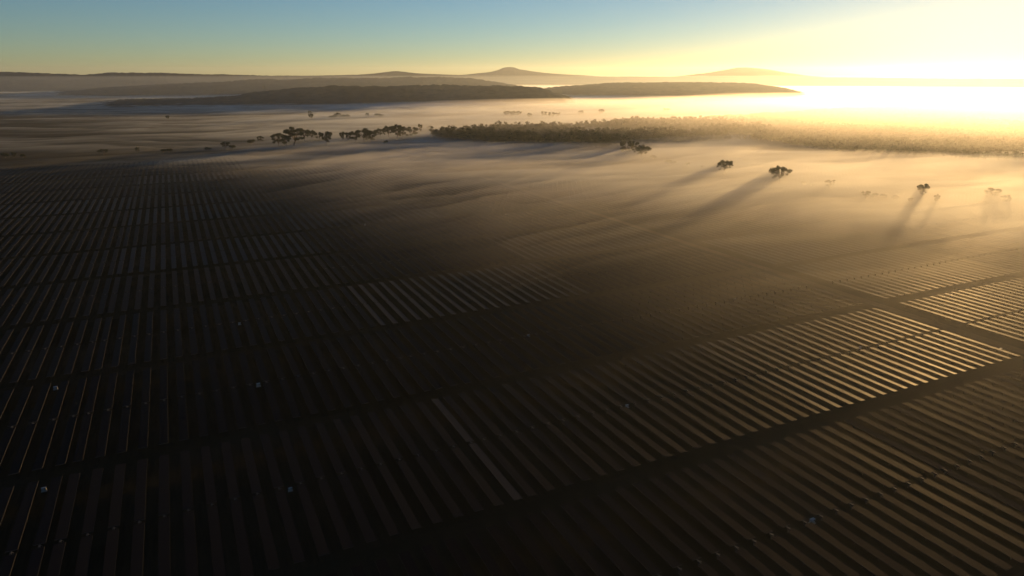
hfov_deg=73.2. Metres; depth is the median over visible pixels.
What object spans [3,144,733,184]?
access lane
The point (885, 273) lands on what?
solar tracker
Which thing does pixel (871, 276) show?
solar tracker
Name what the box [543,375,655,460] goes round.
solar tracker
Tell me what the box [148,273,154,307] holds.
solar tracker
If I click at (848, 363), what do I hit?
solar tracker
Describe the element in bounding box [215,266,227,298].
solar tracker
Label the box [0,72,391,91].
hills
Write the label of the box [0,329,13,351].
solar tracker
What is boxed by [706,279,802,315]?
solar tracker
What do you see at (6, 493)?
solar tracker
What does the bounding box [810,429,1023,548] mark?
solar tracker
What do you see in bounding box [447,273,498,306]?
solar tracker
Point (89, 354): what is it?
solar tracker
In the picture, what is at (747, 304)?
solar tracker
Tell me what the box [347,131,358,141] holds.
gum tree
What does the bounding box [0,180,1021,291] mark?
access lane
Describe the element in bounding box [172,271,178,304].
solar tracker
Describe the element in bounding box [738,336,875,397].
solar tracker
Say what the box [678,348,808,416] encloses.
solar tracker
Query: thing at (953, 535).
solar tracker
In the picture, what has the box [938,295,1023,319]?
solar tracker
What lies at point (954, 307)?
solar tracker
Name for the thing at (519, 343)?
solar tracker
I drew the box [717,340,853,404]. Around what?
solar tracker
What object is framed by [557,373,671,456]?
solar tracker
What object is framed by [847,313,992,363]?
solar tracker
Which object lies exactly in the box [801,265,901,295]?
solar tracker
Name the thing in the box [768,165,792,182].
gum tree
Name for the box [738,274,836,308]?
solar tracker
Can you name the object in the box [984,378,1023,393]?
solar tracker
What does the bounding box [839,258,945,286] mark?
solar tracker
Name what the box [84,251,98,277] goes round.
solar tracker
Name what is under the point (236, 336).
solar tracker
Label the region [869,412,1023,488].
solar tracker
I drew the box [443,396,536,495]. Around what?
solar tracker
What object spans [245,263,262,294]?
solar tracker
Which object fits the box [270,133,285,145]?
gum tree
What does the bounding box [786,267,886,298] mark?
solar tracker
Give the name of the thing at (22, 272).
solar tracker
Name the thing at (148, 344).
solar tracker
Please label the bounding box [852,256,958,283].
solar tracker
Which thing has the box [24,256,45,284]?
solar tracker
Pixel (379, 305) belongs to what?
solar tracker
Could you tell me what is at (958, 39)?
sky
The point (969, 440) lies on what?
solar tracker
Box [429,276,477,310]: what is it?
solar tracker
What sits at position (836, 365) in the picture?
solar tracker
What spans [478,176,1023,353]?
gravel track
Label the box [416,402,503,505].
solar tracker
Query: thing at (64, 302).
solar tracker
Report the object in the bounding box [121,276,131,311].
solar tracker
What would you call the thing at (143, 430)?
solar tracker
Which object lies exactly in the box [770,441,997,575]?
solar tracker
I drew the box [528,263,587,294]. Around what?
solar tracker
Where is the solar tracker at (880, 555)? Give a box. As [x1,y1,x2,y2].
[728,454,916,575]
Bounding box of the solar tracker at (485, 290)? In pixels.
[457,272,509,305]
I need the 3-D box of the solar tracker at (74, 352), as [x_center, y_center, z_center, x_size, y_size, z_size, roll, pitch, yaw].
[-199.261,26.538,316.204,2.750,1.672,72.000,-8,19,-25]
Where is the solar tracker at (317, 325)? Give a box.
[295,292,325,334]
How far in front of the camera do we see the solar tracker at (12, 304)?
367.20 m
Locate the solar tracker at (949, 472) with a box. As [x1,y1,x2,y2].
[845,419,1023,511]
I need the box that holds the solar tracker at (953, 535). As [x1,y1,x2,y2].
[784,437,1012,569]
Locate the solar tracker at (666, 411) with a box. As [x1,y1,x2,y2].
[595,365,715,443]
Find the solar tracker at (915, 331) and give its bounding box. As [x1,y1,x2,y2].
[857,311,1002,360]
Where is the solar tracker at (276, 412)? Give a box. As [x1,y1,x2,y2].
[253,350,282,420]
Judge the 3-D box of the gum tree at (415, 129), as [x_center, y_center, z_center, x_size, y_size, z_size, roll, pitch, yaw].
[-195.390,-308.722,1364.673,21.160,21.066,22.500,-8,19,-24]
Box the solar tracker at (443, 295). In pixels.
[419,277,466,311]
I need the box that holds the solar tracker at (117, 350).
[111,315,125,366]
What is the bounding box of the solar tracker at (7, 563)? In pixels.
[0,481,37,575]
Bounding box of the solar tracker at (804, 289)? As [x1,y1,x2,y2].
[752,272,851,305]
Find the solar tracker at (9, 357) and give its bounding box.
[0,327,28,380]
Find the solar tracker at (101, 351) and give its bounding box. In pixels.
[94,317,111,369]
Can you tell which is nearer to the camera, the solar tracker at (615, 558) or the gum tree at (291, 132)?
the solar tracker at (615, 558)
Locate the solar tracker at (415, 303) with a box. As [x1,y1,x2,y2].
[389,281,432,316]
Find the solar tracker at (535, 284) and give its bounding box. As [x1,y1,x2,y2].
[502,266,560,297]
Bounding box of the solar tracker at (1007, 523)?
[823,426,1023,534]
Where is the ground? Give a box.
[0,84,1023,575]
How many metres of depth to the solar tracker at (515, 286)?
403.65 m
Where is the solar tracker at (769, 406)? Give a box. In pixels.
[666,350,796,420]
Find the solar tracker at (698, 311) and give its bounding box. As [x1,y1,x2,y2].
[647,289,737,329]
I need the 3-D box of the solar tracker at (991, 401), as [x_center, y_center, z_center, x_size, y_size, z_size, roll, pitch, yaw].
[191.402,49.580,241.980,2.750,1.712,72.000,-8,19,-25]
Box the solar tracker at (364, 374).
[337,337,383,400]
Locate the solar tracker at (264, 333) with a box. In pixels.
[248,298,270,343]
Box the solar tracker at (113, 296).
[108,277,120,312]
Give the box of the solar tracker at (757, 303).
[698,280,793,317]
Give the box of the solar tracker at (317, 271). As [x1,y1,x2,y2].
[304,257,329,284]
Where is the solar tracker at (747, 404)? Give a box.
[654,353,783,424]
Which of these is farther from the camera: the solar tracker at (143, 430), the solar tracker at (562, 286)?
the solar tracker at (562, 286)
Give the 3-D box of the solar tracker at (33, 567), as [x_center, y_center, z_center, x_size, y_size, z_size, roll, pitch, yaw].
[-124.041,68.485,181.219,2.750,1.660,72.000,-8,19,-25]
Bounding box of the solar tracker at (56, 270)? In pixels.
[49,254,66,280]
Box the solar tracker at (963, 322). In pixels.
[900,302,1023,343]
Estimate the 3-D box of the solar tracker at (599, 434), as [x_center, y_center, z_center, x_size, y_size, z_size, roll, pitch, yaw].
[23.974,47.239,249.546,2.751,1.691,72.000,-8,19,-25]
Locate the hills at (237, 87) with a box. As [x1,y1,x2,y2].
[53,76,517,96]
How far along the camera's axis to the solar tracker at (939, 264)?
445.72 m
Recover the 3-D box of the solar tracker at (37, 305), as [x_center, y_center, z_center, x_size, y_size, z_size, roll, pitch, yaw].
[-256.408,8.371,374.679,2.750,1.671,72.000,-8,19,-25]
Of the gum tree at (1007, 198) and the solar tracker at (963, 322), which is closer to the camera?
the solar tracker at (963, 322)
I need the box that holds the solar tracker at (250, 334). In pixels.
[237,300,256,345]
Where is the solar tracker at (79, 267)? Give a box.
[72,252,87,278]
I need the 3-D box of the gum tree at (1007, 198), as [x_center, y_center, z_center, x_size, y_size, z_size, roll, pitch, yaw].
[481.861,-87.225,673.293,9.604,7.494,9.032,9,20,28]
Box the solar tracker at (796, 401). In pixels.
[687,346,821,413]
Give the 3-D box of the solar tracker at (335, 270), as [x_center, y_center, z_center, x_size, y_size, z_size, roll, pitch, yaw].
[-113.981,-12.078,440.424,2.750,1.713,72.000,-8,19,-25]
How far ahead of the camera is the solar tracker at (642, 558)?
184.28 m
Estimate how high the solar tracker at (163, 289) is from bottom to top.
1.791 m
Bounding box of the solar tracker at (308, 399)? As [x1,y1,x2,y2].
[282,346,317,413]
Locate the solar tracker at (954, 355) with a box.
[840,315,985,366]
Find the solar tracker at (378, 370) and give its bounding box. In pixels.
[350,335,399,397]
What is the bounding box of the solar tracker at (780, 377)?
[706,342,842,407]
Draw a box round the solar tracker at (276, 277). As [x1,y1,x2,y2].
[265,261,285,290]
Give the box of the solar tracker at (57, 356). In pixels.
[46,322,72,376]
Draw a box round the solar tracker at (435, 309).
[400,280,444,316]
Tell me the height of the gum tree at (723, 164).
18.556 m
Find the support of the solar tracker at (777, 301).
on the ground
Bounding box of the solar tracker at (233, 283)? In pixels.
[225,265,239,297]
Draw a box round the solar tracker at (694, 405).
[620,360,744,435]
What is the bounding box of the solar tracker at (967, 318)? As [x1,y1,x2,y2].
[908,301,1023,336]
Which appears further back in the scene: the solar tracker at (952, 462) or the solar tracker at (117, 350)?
the solar tracker at (117, 350)
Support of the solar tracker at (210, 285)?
on the ground
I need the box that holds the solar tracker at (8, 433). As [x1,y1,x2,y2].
[0,386,32,463]
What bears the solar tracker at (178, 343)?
on the ground
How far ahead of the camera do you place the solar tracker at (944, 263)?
450.12 m
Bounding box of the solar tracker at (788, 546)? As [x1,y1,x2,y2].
[681,467,832,575]
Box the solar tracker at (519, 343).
[480,314,552,366]
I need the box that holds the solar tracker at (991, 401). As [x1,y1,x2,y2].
[955,387,1023,417]
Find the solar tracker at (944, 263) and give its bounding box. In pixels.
[889,250,996,276]
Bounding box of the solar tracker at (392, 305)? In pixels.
[368,283,409,320]
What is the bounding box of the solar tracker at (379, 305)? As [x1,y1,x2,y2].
[358,285,397,322]
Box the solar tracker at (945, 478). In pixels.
[835,422,1023,522]
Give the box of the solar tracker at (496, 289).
[466,271,519,303]
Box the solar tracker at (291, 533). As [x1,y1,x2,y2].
[260,434,304,562]
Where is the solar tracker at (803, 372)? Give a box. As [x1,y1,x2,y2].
[727,338,864,400]
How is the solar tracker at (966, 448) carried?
on the ground
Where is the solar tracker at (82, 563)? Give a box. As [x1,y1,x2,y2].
[74,468,102,575]
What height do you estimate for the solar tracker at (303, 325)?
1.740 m
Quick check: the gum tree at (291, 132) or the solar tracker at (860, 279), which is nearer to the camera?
the solar tracker at (860, 279)
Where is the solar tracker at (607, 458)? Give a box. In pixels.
[516,381,623,470]
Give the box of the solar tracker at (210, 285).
[204,268,215,300]
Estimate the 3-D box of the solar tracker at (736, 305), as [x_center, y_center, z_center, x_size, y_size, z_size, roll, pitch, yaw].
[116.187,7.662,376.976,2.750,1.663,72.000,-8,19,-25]
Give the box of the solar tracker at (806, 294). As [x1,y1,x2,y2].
[744,273,845,306]
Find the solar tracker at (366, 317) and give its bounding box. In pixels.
[339,287,376,327]
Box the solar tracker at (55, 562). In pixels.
[46,473,79,575]
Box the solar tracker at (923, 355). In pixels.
[823,318,966,371]
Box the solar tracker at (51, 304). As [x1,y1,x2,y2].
[40,283,63,321]
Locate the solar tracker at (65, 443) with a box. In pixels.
[55,378,86,465]
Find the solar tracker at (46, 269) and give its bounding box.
[36,255,56,282]
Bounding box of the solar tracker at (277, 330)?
[261,297,284,341]
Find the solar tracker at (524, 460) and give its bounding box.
[458,393,554,490]
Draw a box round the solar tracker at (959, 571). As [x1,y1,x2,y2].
[756,445,971,575]
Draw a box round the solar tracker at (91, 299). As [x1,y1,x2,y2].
[83,279,99,315]
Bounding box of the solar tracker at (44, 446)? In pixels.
[32,380,68,469]
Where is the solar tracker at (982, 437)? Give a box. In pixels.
[902,402,1023,457]
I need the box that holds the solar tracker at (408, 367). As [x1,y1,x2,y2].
[376,331,430,391]
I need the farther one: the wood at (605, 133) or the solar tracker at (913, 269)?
the wood at (605, 133)
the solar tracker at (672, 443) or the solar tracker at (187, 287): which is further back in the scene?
the solar tracker at (187, 287)
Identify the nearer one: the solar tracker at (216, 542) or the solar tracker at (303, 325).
the solar tracker at (216, 542)
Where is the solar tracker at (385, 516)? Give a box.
[333,419,399,535]
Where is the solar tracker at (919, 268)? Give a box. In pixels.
[865,254,971,281]
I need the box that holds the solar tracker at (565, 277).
[534,262,595,292]
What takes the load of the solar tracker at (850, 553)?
on the ground
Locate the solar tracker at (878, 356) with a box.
[795,324,937,379]
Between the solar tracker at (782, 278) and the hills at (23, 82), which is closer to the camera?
the solar tracker at (782, 278)
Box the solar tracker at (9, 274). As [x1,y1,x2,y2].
[0,258,23,287]
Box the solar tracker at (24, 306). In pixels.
[10,286,38,325]
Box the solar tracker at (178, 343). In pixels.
[174,308,182,356]
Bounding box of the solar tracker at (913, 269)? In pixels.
[859,255,965,282]
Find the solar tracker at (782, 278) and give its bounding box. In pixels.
[760,271,861,303]
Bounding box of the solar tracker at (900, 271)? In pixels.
[846,257,951,286]
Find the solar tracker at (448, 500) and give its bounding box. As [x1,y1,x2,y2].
[384,408,462,516]
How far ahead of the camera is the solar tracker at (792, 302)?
386.22 m
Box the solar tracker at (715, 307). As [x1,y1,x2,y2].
[663,286,757,325]
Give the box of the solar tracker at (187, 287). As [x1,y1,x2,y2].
[183,270,191,302]
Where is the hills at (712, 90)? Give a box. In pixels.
[544,82,807,98]
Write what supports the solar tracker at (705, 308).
on the ground
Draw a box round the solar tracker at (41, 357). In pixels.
[28,323,58,379]
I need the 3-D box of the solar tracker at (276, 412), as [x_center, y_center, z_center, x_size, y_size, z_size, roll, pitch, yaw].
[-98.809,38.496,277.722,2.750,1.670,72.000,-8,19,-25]
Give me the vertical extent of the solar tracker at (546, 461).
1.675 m
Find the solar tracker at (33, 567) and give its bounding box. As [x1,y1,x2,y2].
[25,476,61,575]
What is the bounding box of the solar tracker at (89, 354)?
[81,318,101,371]
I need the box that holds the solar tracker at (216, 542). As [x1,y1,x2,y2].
[201,446,225,575]
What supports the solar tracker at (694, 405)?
on the ground
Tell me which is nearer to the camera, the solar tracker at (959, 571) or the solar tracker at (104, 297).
the solar tracker at (959, 571)
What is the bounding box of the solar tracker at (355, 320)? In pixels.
[328,288,363,328]
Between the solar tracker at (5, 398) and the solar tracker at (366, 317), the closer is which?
the solar tracker at (5, 398)
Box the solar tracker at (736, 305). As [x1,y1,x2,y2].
[681,283,776,320]
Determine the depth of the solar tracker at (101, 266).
450.31 m
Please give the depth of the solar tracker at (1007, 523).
208.60 m
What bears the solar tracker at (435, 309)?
on the ground
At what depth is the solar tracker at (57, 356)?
307.74 m
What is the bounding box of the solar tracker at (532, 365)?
[469,316,538,369]
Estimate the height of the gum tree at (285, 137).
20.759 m
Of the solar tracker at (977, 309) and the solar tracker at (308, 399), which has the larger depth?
the solar tracker at (977, 309)
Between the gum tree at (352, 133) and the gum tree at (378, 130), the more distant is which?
the gum tree at (378, 130)
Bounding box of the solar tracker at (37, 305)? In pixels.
[25,284,51,322]
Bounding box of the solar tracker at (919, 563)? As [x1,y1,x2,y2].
[742,450,944,575]
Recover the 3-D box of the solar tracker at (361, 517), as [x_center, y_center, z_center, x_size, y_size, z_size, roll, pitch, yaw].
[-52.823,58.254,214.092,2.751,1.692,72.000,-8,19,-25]
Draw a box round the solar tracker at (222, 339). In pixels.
[212,303,227,349]
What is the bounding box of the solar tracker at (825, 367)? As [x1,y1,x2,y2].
[748,334,886,394]
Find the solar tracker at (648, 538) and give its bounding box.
[597,492,693,575]
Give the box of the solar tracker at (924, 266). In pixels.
[871,253,977,279]
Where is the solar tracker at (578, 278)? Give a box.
[542,261,604,290]
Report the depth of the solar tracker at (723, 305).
370.34 m
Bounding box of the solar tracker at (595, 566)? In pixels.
[542,509,609,575]
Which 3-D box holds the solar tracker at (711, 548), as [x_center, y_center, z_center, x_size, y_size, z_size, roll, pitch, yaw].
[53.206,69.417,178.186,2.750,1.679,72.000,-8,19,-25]
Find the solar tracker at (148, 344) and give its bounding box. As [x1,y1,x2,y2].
[144,311,152,361]
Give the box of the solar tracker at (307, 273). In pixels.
[295,258,318,285]
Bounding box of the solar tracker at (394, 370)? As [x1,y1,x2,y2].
[363,333,415,394]
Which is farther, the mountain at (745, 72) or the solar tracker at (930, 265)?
the mountain at (745, 72)
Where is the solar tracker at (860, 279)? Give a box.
[808,263,910,294]
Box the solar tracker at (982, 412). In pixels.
[935,392,1023,430]
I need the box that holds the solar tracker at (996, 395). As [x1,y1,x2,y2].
[965,384,1023,407]
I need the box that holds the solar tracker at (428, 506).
[367,412,442,522]
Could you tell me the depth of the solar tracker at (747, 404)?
269.73 m
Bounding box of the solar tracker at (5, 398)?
[0,389,13,417]
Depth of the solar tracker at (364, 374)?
287.06 m
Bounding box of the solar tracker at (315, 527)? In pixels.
[279,430,329,555]
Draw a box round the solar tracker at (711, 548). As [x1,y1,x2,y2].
[632,482,748,575]
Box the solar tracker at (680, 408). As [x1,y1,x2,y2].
[607,362,730,439]
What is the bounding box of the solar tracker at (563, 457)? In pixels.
[488,387,590,480]
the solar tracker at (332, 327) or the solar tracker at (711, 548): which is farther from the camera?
the solar tracker at (332, 327)
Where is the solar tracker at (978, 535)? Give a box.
[798,433,1023,562]
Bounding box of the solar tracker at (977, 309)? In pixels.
[929,296,1023,324]
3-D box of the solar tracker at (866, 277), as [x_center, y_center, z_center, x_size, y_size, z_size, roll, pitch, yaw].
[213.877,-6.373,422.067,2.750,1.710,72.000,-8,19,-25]
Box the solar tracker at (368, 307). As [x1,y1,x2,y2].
[347,286,385,324]
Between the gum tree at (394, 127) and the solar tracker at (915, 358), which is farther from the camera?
the gum tree at (394, 127)
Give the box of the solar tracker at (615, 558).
[561,503,637,575]
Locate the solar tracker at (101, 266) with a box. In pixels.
[96,250,108,275]
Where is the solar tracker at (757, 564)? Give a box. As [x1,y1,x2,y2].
[649,477,776,575]
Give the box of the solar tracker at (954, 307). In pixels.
[923,298,1023,327]
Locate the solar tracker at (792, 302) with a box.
[722,277,820,312]
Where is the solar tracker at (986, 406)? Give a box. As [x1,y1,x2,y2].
[945,389,1023,422]
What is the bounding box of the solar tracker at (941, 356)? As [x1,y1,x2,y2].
[832,317,975,368]
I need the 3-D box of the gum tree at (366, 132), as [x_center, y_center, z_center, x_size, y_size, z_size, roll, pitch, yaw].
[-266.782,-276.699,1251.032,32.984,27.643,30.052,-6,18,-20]
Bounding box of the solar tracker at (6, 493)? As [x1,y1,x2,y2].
[0,486,13,523]
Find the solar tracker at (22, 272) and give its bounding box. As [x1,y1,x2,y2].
[11,257,34,284]
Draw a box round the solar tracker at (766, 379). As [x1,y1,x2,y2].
[697,344,829,410]
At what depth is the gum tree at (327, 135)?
1192.63 m
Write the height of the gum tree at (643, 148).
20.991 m
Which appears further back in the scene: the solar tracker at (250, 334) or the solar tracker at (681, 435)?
the solar tracker at (250, 334)
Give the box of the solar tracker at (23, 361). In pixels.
[9,325,43,382]
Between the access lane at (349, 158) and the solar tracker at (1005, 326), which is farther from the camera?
the access lane at (349, 158)
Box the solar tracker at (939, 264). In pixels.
[883,251,991,277]
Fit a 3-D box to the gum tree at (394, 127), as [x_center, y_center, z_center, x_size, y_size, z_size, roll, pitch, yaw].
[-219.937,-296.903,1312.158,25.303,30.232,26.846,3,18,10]
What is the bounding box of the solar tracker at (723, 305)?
[673,284,767,322]
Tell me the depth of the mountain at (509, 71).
12915.51 m
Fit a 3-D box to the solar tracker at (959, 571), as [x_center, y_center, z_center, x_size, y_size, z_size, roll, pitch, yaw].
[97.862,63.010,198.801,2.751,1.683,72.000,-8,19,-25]
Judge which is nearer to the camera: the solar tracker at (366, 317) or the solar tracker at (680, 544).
the solar tracker at (680, 544)
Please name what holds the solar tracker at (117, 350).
on the ground
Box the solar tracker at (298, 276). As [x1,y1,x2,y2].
[285,259,307,287]
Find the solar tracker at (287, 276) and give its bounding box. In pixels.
[275,260,296,288]
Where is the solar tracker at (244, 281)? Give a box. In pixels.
[235,264,251,294]
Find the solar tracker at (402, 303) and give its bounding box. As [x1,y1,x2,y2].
[379,282,420,320]
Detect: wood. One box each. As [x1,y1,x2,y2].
[429,115,780,148]
[705,103,1023,161]
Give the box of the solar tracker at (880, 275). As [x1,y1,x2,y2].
[826,260,931,289]
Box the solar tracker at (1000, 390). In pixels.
[975,381,1023,402]
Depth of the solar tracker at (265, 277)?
419.74 m
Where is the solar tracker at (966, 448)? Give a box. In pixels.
[880,409,1023,477]
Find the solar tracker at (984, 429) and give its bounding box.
[913,399,1023,448]
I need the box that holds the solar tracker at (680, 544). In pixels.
[615,487,720,575]
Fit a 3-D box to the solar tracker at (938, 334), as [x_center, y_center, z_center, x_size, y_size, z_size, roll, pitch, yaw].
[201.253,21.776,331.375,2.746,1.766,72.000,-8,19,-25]
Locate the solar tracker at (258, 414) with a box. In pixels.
[238,353,264,424]
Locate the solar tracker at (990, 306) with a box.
[944,293,1023,316]
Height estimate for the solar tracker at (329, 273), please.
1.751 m
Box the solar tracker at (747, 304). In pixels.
[689,282,785,319]
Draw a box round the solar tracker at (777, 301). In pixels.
[713,278,812,313]
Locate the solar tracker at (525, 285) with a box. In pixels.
[493,267,549,298]
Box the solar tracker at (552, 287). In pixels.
[511,265,568,296]
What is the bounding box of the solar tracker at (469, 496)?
[400,405,482,511]
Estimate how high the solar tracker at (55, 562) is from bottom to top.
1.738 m
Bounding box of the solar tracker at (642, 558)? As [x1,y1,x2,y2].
[580,498,661,575]
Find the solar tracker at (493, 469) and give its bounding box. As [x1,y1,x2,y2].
[431,399,521,499]
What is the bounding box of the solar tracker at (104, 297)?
[97,278,111,313]
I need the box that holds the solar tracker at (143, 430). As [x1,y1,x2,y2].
[138,367,150,448]
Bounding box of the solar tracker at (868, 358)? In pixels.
[786,326,927,382]
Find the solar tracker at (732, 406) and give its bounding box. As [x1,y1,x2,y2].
[644,355,770,427]
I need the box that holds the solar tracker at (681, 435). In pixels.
[582,367,701,447]
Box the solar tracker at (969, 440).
[892,405,1023,467]
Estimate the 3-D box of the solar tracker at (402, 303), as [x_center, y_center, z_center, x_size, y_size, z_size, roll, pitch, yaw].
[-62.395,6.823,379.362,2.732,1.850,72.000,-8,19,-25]
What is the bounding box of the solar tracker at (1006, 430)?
[924,396,1023,438]
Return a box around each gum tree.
[220,142,229,146]
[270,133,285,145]
[281,135,289,146]
[283,127,304,145]
[296,129,309,140]
[314,132,320,139]
[320,131,332,145]
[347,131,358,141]
[355,128,373,142]
[364,131,375,141]
[373,128,384,135]
[382,125,393,137]
[390,124,403,139]
[398,126,409,135]
[407,127,418,136]
[620,141,632,151]
[630,141,640,153]
[632,145,651,158]
[716,160,733,172]
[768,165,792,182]
[824,180,835,186]
[862,191,870,198]
[916,184,929,197]
[934,194,940,203]
[984,187,1001,196]
[1000,195,1011,201]
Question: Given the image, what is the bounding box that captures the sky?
[0,0,1023,78]
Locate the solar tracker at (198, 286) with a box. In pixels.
[194,269,203,300]
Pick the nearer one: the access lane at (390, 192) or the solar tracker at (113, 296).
the solar tracker at (113, 296)
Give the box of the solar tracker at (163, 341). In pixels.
[160,310,166,358]
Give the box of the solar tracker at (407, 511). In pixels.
[350,415,420,528]
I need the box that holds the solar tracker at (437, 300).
[409,278,455,313]
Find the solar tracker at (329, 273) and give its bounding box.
[313,256,340,284]
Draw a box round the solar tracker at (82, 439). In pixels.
[73,376,99,461]
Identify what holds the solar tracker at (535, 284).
on the ground
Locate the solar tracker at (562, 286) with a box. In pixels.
[519,264,579,294]
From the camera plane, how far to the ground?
345.59 m
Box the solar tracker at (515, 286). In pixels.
[485,269,540,300]
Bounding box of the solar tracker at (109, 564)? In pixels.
[102,463,124,575]
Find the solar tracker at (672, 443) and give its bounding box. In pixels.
[570,370,686,452]
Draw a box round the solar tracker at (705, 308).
[656,287,747,326]
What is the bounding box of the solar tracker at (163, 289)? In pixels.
[161,272,165,305]
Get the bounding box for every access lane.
[0,148,768,194]
[0,153,805,206]
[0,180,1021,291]
[0,199,1023,333]
[0,228,1023,394]
[0,274,1023,492]
[1,140,702,176]
[1,171,954,261]
[2,143,545,169]
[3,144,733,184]
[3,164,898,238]
[4,158,848,220]
[279,359,1023,575]
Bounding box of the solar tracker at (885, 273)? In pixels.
[833,259,937,287]
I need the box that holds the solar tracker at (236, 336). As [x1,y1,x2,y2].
[224,302,242,347]
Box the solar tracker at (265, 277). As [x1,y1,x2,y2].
[255,262,274,291]
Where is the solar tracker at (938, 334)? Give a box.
[865,310,1010,359]
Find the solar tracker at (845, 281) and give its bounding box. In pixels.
[793,266,896,296]
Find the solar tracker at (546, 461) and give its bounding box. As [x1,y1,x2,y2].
[473,390,572,485]
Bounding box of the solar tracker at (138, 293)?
[134,275,142,308]
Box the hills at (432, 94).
[96,84,576,107]
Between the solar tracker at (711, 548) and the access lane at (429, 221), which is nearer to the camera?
the solar tracker at (711, 548)
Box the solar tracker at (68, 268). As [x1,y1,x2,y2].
[61,253,77,279]
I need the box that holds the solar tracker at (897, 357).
[804,322,947,376]
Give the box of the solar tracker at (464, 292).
[439,275,488,309]
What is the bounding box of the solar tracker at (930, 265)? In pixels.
[877,252,984,278]
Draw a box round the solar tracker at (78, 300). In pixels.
[69,280,87,316]
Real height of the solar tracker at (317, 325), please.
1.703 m
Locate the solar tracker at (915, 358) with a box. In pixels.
[813,320,957,374]
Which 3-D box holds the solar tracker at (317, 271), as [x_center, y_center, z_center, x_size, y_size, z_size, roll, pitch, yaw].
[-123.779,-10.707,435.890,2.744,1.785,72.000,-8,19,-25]
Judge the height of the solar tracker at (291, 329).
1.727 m
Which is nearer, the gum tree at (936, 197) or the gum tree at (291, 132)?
the gum tree at (936, 197)
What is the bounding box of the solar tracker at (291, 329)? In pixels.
[272,295,298,338]
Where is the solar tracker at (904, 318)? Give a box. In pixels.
[872,308,1019,355]
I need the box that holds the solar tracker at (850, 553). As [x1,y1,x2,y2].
[712,458,888,575]
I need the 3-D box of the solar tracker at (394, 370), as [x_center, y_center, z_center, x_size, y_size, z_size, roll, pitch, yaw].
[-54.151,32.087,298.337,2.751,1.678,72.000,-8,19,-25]
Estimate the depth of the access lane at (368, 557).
211.49 m
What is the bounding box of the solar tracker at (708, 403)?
[631,357,757,431]
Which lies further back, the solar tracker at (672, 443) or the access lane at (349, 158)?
the access lane at (349, 158)
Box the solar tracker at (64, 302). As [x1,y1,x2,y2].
[55,282,75,318]
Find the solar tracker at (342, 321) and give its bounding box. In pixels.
[317,290,350,330]
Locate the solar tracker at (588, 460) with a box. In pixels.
[502,384,607,475]
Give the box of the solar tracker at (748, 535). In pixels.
[666,472,804,575]
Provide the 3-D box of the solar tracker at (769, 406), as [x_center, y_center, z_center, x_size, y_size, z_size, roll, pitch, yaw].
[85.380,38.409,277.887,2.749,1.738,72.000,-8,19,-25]
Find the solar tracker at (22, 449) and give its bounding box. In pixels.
[8,383,50,474]
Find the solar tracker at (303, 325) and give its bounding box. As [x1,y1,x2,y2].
[284,294,311,336]
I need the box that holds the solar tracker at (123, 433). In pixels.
[117,370,133,452]
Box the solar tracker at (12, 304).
[0,287,25,327]
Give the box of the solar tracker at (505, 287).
[476,270,529,302]
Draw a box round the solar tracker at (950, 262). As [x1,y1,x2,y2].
[896,249,1002,274]
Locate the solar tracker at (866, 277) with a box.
[814,262,916,292]
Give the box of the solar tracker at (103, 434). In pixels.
[95,373,116,456]
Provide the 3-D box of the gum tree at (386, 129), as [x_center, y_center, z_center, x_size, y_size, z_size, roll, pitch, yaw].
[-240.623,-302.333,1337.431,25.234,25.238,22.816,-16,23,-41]
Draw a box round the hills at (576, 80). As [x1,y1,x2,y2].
[313,71,1023,86]
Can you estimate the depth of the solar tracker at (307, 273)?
430.05 m
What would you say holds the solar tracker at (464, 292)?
on the ground
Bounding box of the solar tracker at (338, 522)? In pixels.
[297,426,353,548]
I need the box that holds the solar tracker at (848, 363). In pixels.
[767,330,907,388]
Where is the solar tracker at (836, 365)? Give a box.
[758,332,897,391]
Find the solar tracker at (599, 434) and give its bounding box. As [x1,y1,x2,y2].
[530,378,640,465]
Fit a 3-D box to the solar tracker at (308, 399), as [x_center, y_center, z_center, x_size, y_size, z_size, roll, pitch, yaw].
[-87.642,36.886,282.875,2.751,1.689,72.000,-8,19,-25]
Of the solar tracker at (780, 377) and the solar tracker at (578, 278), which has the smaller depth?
the solar tracker at (780, 377)
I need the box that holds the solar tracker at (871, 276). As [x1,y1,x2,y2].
[820,261,924,290]
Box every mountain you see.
[466,67,599,76]
[673,68,816,76]
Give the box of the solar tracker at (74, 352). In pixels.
[64,320,87,373]
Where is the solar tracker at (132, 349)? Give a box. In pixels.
[128,313,139,363]
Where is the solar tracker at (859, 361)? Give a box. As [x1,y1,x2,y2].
[777,328,917,385]
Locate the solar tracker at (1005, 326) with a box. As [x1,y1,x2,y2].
[915,299,1023,333]
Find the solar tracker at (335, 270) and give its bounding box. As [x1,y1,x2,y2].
[320,255,347,282]
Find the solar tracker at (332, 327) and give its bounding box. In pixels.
[306,291,338,332]
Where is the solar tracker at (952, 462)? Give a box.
[857,415,1023,499]
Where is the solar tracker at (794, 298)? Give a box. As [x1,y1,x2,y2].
[730,275,828,311]
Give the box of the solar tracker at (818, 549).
[698,463,860,575]
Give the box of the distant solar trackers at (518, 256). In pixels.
[0,156,1023,575]
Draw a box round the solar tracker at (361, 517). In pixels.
[315,422,376,541]
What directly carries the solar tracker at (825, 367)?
on the ground

